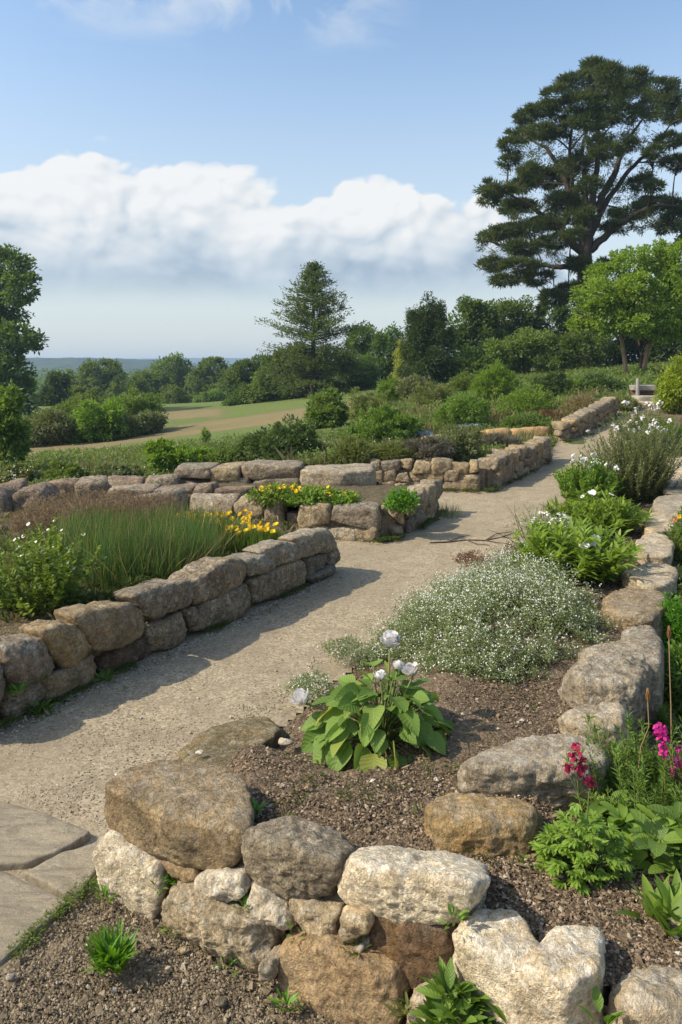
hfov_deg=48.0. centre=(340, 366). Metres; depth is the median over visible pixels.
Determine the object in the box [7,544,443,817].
loose pebbles
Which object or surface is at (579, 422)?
stone wall
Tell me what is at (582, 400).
shrub
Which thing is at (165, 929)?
weed
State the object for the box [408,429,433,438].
blue flower clump
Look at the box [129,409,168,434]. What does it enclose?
bush
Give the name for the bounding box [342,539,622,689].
silver cushion plant
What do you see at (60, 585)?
leafy shrub
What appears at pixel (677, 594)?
border plant
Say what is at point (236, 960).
weed
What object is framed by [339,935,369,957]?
weed
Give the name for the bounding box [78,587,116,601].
bed herb
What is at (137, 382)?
bushy tree
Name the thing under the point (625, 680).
edging stone
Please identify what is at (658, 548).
edging stone
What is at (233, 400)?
bush
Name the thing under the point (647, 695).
dry stem
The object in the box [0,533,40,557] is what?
bed herb
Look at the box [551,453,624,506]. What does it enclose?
flowering shrub
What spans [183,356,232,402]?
bushy tree
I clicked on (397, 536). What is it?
grass
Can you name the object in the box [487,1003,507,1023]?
weed
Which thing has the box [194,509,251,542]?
yellow flower plant
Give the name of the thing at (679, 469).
edging stone
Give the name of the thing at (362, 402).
shrub
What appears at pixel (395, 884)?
boulder
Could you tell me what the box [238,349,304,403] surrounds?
bushy tree
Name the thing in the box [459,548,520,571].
withered mat
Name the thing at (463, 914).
weed
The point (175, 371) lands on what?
bushy tree
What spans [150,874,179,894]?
weed
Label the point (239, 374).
bushy tree
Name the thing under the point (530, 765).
edging stone
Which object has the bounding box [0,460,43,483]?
shrub
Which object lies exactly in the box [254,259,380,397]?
fir tree
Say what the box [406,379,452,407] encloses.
shrub
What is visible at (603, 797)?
border herb
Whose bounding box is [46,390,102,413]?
bush
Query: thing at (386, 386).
shrub
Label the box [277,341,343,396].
bushy tree
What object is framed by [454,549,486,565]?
withered mat
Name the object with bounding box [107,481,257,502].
stone wall
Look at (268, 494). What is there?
yellow green plant
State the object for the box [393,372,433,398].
shrub
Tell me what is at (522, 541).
kerb slab
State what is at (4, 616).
grass
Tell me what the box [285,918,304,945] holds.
weed
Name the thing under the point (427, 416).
grass
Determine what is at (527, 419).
shrub
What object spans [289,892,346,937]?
wall stone
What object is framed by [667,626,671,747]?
dry stem
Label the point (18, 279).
oak tree
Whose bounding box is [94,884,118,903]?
weed
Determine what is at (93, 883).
grass
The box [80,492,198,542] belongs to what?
rush clump
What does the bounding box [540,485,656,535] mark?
leafy plant
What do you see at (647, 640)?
edging stone
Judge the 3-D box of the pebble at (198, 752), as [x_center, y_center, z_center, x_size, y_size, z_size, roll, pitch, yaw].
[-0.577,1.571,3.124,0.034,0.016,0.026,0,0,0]
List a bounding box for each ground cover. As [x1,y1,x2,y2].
[423,361,654,409]
[631,562,681,787]
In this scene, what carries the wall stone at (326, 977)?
on the soil at (5, 966)
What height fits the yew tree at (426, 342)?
5.068 m
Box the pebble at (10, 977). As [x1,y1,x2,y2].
[6,973,14,980]
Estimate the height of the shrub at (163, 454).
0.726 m
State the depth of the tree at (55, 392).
61.50 m
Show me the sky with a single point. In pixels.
(167, 167)
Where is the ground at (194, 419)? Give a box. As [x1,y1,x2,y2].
[24,363,660,1002]
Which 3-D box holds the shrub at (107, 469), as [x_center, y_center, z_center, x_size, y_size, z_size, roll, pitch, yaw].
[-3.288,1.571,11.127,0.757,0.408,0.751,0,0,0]
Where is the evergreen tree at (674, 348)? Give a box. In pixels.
[643,218,681,362]
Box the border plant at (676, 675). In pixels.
[663,638,681,715]
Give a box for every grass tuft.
[79,917,139,977]
[435,500,463,518]
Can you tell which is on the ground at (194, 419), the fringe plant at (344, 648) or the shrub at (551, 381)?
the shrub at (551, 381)
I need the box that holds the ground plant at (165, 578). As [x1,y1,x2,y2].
[153,572,171,579]
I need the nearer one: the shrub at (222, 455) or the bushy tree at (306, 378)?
the shrub at (222, 455)
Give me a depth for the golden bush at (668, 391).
16.24 m
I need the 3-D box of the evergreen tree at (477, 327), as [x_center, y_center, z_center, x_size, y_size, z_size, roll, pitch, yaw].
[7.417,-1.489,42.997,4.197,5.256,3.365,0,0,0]
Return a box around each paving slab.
[0,802,89,870]
[0,871,66,964]
[25,843,96,901]
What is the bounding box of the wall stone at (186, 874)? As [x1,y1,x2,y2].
[161,859,203,882]
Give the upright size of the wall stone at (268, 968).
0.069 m
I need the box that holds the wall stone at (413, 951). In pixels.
[369,916,458,989]
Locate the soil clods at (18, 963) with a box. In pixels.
[0,902,318,1023]
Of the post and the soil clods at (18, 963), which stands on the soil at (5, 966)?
the soil clods at (18, 963)
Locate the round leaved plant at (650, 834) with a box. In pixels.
[629,801,681,875]
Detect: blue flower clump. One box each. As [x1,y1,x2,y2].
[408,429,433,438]
[457,422,481,428]
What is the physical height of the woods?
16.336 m
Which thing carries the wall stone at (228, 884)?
on the wall stone at (213, 928)
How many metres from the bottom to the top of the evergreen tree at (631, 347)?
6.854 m
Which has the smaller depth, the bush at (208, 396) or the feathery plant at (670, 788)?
the feathery plant at (670, 788)
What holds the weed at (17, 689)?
attached to the stone wall at (72, 647)
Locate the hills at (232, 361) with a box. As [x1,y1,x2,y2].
[138,357,655,368]
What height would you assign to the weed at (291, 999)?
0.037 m
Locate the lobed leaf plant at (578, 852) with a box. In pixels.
[528,742,635,896]
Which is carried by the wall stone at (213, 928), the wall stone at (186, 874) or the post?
the wall stone at (186, 874)
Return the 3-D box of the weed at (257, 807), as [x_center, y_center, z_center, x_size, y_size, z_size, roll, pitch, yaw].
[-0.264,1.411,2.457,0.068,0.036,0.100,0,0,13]
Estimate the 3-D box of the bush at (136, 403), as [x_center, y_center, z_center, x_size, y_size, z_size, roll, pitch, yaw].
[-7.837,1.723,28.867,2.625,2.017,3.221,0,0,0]
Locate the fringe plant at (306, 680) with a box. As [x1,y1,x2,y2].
[278,667,343,699]
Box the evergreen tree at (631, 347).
[601,280,680,366]
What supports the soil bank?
on the ground at (194, 419)
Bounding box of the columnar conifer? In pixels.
[388,338,411,385]
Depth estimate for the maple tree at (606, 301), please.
26.26 m
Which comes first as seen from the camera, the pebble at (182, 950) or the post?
the pebble at (182, 950)
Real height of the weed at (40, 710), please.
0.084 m
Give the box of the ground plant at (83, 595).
[39,587,97,611]
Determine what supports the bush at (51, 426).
on the ground at (194, 419)
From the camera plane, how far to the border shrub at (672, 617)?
4.20 m
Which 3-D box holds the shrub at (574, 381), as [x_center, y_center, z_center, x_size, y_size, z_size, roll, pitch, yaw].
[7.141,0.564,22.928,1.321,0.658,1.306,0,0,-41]
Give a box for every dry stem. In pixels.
[637,688,649,775]
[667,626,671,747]
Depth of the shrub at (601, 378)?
22.35 m
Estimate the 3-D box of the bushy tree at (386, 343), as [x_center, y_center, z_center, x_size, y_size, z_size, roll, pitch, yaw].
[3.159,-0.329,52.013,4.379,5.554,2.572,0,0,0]
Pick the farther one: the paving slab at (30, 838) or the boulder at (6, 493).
the boulder at (6, 493)
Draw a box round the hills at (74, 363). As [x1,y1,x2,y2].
[2,357,228,380]
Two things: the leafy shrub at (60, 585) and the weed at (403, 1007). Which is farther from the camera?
the leafy shrub at (60, 585)
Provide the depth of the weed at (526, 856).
2.20 m
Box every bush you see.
[20,406,79,447]
[21,414,38,442]
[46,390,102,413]
[65,396,128,443]
[89,405,142,440]
[99,386,168,432]
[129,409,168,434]
[159,384,192,403]
[192,388,227,402]
[219,384,266,405]
[442,334,526,378]
[493,326,559,374]
[529,326,620,373]
[574,415,681,502]
[598,400,680,436]
[607,419,680,461]
[649,352,681,414]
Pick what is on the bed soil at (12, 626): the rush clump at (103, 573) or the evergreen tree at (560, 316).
the rush clump at (103, 573)
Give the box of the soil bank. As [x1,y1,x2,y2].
[178,880,607,1023]
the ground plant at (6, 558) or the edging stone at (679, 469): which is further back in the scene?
the edging stone at (679, 469)
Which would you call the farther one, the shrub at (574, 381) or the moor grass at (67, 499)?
the shrub at (574, 381)
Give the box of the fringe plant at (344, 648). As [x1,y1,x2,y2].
[313,633,376,663]
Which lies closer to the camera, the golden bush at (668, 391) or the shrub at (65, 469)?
the shrub at (65, 469)
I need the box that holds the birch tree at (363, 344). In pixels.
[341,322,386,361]
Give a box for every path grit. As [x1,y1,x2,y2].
[0,576,346,741]
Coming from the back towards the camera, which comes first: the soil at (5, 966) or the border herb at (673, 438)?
the border herb at (673, 438)
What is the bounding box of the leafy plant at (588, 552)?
[506,516,645,584]
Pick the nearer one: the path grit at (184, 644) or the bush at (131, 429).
the path grit at (184, 644)
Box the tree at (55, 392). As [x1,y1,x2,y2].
[32,369,71,405]
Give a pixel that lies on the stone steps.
(646, 394)
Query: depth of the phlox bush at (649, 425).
11.21 m
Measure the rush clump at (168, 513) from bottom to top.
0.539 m
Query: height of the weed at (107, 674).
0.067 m
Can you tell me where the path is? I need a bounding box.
[0,409,648,1023]
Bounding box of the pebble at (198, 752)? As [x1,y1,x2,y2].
[195,750,203,754]
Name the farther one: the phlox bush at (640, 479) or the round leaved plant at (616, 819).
the phlox bush at (640, 479)
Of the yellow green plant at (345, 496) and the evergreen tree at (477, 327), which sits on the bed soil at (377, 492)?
the yellow green plant at (345, 496)
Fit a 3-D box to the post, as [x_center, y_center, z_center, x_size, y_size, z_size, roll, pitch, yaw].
[7.642,0.581,19.750,0.094,0.574,0.094,0,0,0]
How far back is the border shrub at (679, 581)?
5.17 m
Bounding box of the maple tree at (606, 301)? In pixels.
[565,237,681,373]
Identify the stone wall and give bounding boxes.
[0,474,180,500]
[0,527,340,720]
[85,486,189,516]
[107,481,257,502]
[174,459,375,506]
[189,479,442,541]
[369,436,552,491]
[418,426,550,438]
[551,397,619,440]
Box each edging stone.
[424,793,542,859]
[457,734,611,812]
[557,651,652,731]
[557,701,629,765]
[576,639,645,662]
[600,588,667,639]
[620,563,678,605]
[621,625,664,729]
[634,533,674,565]
[641,512,677,537]
[652,494,681,513]
[662,475,681,495]
[667,456,681,475]
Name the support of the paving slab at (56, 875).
on the path
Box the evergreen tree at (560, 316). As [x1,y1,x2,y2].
[523,299,577,364]
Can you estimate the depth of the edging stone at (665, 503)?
7.26 m
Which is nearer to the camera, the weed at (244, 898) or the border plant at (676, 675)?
the weed at (244, 898)
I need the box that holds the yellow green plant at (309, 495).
[279,484,338,507]
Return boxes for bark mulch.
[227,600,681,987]
[497,496,640,599]
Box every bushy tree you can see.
[59,384,115,403]
[64,357,130,404]
[105,373,149,396]
[130,352,202,402]
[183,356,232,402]
[215,353,270,396]
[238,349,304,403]
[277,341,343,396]
[323,349,382,391]
[358,321,409,383]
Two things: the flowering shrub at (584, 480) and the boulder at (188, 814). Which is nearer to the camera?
the boulder at (188, 814)
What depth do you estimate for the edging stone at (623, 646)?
3.53 m
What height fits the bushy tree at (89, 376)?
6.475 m
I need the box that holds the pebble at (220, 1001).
[214,996,227,1006]
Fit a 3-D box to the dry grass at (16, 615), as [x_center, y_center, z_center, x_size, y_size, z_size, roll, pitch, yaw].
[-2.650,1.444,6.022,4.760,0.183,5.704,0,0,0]
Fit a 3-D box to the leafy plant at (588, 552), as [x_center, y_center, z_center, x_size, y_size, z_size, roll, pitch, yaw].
[1.570,1.216,5.124,0.916,0.412,0.870,0,0,17]
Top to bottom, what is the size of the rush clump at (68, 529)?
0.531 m
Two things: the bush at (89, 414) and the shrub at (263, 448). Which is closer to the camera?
the shrub at (263, 448)
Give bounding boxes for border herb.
[577,786,634,831]
[622,420,681,465]
[633,413,681,441]
[641,739,681,804]
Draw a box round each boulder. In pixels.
[0,486,17,511]
[11,482,61,511]
[104,760,254,869]
[241,816,354,901]
[337,845,490,924]
[452,908,609,1023]
[607,964,681,1023]
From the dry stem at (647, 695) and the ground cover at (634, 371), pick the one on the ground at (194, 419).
the ground cover at (634, 371)
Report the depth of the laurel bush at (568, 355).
35.53 m
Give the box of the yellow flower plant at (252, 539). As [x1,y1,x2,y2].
[222,519,282,553]
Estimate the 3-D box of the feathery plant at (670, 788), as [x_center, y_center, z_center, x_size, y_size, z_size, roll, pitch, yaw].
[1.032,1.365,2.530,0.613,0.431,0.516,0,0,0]
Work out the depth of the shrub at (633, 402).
18.49 m
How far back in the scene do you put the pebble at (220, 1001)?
2.01 m
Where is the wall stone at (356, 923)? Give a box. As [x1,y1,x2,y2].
[339,904,374,942]
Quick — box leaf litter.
[9,577,666,1023]
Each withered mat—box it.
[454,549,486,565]
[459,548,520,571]
[503,543,520,559]
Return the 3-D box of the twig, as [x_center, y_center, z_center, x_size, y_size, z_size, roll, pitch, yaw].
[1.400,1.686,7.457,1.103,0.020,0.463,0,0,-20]
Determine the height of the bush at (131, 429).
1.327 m
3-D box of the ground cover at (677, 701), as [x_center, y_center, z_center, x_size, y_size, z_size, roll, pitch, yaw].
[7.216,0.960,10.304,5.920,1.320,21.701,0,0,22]
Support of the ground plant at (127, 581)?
on the bed soil at (12, 626)
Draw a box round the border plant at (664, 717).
[643,701,678,739]
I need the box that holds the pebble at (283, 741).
[278,738,294,745]
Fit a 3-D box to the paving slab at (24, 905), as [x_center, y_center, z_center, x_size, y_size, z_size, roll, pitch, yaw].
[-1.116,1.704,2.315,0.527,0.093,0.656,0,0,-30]
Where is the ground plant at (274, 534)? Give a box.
[254,528,283,540]
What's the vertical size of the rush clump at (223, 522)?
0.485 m
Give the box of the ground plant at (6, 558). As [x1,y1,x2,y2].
[0,549,25,583]
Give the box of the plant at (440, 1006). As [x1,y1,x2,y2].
[409,956,496,1023]
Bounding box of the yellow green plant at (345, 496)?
[316,487,365,505]
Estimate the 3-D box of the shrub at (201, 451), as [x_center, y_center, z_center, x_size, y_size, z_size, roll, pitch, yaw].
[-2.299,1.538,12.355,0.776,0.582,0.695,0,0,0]
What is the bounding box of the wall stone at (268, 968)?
[258,944,281,981]
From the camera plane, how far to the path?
4.32 m
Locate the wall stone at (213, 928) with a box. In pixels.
[161,880,286,974]
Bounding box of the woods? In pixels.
[9,363,405,402]
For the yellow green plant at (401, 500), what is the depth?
7.48 m
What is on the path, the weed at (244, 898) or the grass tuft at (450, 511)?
the grass tuft at (450, 511)
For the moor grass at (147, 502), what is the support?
on the bed soil at (12, 626)
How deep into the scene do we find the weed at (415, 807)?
2.45 m
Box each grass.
[0,359,672,483]
[0,496,296,623]
[0,496,297,621]
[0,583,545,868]
[7,505,88,539]
[7,873,101,958]
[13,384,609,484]
[23,488,140,531]
[76,490,182,526]
[231,413,621,718]
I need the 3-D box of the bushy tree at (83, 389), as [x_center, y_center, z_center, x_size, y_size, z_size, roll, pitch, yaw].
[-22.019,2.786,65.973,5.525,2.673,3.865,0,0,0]
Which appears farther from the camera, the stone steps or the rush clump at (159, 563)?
the stone steps
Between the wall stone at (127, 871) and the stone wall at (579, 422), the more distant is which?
the stone wall at (579, 422)
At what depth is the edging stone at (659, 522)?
6.44 m
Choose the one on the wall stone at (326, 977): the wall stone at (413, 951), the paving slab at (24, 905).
the wall stone at (413, 951)
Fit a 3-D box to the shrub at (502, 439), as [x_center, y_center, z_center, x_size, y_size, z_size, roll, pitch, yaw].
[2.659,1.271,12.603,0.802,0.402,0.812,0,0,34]
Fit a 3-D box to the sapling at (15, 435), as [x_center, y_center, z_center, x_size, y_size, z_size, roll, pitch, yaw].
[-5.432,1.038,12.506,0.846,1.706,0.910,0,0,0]
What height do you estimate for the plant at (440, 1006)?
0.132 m
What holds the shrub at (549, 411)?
on the ground at (194, 419)
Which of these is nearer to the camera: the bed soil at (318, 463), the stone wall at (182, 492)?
the stone wall at (182, 492)
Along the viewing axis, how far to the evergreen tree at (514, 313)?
44.35 m
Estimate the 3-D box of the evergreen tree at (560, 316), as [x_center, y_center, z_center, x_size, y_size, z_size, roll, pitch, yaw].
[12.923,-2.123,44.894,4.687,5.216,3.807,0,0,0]
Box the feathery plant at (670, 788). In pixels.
[560,708,681,829]
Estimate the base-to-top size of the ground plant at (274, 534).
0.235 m
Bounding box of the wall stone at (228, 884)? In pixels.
[194,857,252,902]
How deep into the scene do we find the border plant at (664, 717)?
3.34 m
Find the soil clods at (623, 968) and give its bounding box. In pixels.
[258,653,661,971]
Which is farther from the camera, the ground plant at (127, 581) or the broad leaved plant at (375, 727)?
the ground plant at (127, 581)
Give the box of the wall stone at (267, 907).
[244,880,294,930]
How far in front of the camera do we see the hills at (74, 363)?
722.76 m
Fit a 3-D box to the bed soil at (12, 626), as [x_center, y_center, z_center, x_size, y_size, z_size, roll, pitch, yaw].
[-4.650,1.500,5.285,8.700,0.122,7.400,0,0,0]
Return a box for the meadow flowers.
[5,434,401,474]
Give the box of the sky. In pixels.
[0,0,681,358]
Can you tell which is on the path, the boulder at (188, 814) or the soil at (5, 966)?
the soil at (5, 966)
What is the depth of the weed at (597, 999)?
1.68 m
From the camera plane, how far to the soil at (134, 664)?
3.36 m
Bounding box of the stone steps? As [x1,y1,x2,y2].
[629,385,658,408]
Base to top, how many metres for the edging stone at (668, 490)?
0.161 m
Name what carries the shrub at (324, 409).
on the ground at (194, 419)
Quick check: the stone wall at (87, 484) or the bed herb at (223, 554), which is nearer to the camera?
the bed herb at (223, 554)
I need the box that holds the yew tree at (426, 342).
[394,291,458,385]
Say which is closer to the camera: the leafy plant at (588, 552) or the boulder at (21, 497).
the leafy plant at (588, 552)
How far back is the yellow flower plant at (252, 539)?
6.02 m
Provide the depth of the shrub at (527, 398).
18.68 m
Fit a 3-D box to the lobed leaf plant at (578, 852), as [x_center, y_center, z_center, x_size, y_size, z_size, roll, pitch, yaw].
[0.675,1.259,2.162,0.289,0.386,0.246,0,0,0]
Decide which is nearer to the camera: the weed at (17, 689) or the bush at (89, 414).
the weed at (17, 689)
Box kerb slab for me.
[484,537,528,566]
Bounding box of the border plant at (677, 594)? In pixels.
[671,575,681,607]
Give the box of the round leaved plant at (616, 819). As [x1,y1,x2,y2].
[580,801,681,874]
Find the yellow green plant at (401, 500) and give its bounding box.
[381,486,420,514]
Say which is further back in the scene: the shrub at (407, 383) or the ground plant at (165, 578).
the shrub at (407, 383)
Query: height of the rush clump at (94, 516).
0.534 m
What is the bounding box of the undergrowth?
[0,361,679,485]
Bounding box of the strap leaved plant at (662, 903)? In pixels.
[614,868,681,936]
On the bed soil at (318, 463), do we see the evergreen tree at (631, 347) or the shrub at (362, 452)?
the shrub at (362, 452)
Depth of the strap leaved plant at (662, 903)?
1.97 m
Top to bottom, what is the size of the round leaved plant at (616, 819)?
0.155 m
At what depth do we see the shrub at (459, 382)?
26.36 m
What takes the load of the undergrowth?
on the ground at (194, 419)
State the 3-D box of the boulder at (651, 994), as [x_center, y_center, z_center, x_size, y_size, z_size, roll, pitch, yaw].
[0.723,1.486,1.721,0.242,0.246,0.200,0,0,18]
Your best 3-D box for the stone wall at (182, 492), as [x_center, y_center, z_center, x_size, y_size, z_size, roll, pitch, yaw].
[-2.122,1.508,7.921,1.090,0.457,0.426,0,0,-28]
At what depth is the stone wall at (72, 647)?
4.46 m
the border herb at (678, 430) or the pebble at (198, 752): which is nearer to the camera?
the pebble at (198, 752)
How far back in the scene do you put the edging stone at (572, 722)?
2.91 m
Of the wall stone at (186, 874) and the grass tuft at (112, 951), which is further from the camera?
the wall stone at (186, 874)
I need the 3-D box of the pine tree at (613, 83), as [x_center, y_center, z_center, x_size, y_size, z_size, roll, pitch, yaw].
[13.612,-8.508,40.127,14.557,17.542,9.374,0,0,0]
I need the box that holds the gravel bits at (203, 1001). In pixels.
[0,905,274,1023]
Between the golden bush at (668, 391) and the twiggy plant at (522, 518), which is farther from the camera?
the golden bush at (668, 391)
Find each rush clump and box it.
[18,507,133,571]
[45,492,152,537]
[54,506,182,590]
[67,504,223,585]
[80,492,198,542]
[112,504,253,568]
[116,488,238,536]
[181,495,263,552]
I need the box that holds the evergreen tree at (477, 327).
[442,294,510,359]
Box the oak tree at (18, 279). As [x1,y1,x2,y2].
[0,242,49,414]
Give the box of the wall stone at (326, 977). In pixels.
[278,924,412,1023]
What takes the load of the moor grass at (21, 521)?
on the bed soil at (12, 626)
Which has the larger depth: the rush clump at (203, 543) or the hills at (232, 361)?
the hills at (232, 361)
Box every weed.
[5,680,32,695]
[21,698,57,716]
[90,667,117,682]
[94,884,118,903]
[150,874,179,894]
[159,925,176,935]
[213,956,243,976]
[232,892,248,909]
[252,798,267,814]
[267,986,302,1011]
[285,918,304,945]
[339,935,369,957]
[382,990,418,1021]
[407,803,423,823]
[435,902,470,929]
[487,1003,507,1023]
[507,852,537,866]
[578,986,625,1023]
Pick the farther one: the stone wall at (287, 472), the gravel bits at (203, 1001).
the stone wall at (287, 472)
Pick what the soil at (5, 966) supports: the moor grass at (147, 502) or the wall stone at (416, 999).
the wall stone at (416, 999)
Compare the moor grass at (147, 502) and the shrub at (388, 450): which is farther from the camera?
the shrub at (388, 450)
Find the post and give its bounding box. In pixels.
[636,378,639,394]
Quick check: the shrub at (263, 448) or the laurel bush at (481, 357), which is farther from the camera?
the laurel bush at (481, 357)
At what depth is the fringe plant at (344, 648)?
4.33 m
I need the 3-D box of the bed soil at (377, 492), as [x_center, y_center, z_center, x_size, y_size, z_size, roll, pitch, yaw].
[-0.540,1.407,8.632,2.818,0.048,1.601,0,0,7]
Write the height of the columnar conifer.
2.952 m
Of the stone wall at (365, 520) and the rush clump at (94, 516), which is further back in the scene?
the stone wall at (365, 520)
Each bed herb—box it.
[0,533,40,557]
[0,591,32,610]
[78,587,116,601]
[216,551,231,556]
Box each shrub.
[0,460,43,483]
[0,517,106,619]
[42,459,89,479]
[90,461,141,476]
[141,437,199,472]
[176,444,213,462]
[202,444,247,463]
[229,413,325,465]
[301,387,349,428]
[330,435,373,463]
[341,386,392,424]
[341,403,428,444]
[368,439,416,460]
[375,376,401,402]
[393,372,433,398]
[400,434,456,461]
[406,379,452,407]
[428,423,482,461]
[430,390,493,432]
[446,371,487,393]
[467,357,522,400]
[482,432,523,448]
[495,411,554,430]
[496,384,567,414]
[523,404,563,420]
[530,369,568,395]
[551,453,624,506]
[558,393,598,413]
[564,375,595,392]
[573,371,626,390]
[617,395,641,411]
[655,588,681,659]
[663,504,681,569]
[677,564,681,592]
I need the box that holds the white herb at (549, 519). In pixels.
[527,511,583,534]
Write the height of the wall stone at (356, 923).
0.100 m
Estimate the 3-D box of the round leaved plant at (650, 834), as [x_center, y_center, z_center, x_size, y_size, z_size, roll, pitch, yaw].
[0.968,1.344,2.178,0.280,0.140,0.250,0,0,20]
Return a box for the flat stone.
[178,716,285,765]
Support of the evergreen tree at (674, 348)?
on the ground at (194, 419)
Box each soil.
[0,501,289,635]
[0,888,406,1023]
[188,482,408,504]
[299,455,369,464]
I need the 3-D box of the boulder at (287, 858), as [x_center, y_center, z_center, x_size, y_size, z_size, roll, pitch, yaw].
[-0.114,1.407,2.205,0.353,0.194,0.214,0,0,27]
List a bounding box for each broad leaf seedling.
[572,790,644,820]
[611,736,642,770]
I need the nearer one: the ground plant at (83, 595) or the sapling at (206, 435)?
the ground plant at (83, 595)
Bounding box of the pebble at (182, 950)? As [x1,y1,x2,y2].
[178,946,186,953]
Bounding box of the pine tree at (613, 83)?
[470,55,681,368]
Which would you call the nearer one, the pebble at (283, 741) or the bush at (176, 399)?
the pebble at (283, 741)
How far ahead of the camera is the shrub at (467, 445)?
11.19 m
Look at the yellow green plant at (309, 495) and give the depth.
7.70 m
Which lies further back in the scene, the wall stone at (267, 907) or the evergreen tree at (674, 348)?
the evergreen tree at (674, 348)
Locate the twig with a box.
[430,531,514,545]
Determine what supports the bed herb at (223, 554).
on the bed soil at (12, 626)
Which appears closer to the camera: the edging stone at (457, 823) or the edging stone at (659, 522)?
the edging stone at (457, 823)
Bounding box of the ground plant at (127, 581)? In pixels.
[101,568,163,599]
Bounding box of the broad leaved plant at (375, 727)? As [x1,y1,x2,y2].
[291,630,454,771]
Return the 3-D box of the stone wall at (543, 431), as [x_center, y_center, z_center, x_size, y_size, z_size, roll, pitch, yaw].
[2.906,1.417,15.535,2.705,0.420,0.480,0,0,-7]
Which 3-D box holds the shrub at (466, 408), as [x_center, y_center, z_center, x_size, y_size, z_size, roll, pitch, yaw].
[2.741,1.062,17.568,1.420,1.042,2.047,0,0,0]
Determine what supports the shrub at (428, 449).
on the bed soil at (318, 463)
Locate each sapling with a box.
[0,379,32,465]
[200,426,210,442]
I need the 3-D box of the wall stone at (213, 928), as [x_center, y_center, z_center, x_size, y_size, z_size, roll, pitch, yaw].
[-0.331,1.617,2.263,0.402,0.171,0.251,0,0,27]
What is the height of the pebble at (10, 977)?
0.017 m
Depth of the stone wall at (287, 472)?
9.18 m
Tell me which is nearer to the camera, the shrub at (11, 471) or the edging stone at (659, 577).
the edging stone at (659, 577)
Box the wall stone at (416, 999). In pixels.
[406,979,458,1023]
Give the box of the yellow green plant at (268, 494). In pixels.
[243,481,298,507]
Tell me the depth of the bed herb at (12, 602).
4.60 m
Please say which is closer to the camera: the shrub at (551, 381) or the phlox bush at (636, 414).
the phlox bush at (636, 414)
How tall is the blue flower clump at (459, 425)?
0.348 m
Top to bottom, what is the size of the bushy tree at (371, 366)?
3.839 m
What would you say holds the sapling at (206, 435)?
on the ground at (194, 419)
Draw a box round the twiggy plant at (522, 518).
[490,502,568,548]
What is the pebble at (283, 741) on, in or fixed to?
on the bark mulch at (654, 928)
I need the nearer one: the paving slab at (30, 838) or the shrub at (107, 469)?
the paving slab at (30, 838)
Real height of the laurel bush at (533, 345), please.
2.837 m
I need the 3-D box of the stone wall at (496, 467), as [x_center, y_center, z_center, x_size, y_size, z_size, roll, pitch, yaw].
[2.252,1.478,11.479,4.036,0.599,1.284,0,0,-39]
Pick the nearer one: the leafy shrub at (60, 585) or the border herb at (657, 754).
the border herb at (657, 754)
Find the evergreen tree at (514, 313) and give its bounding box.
[481,295,551,372]
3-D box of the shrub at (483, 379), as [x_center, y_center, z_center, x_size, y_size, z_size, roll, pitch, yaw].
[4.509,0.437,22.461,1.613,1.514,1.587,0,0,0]
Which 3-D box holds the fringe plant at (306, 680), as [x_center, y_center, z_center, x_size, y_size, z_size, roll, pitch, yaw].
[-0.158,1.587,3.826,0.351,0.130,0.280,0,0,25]
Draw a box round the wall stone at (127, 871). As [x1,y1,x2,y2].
[92,829,176,920]
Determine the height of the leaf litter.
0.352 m
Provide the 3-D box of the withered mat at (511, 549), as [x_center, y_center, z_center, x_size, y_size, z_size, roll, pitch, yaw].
[1.494,1.567,6.461,0.344,0.177,0.345,0,0,0]

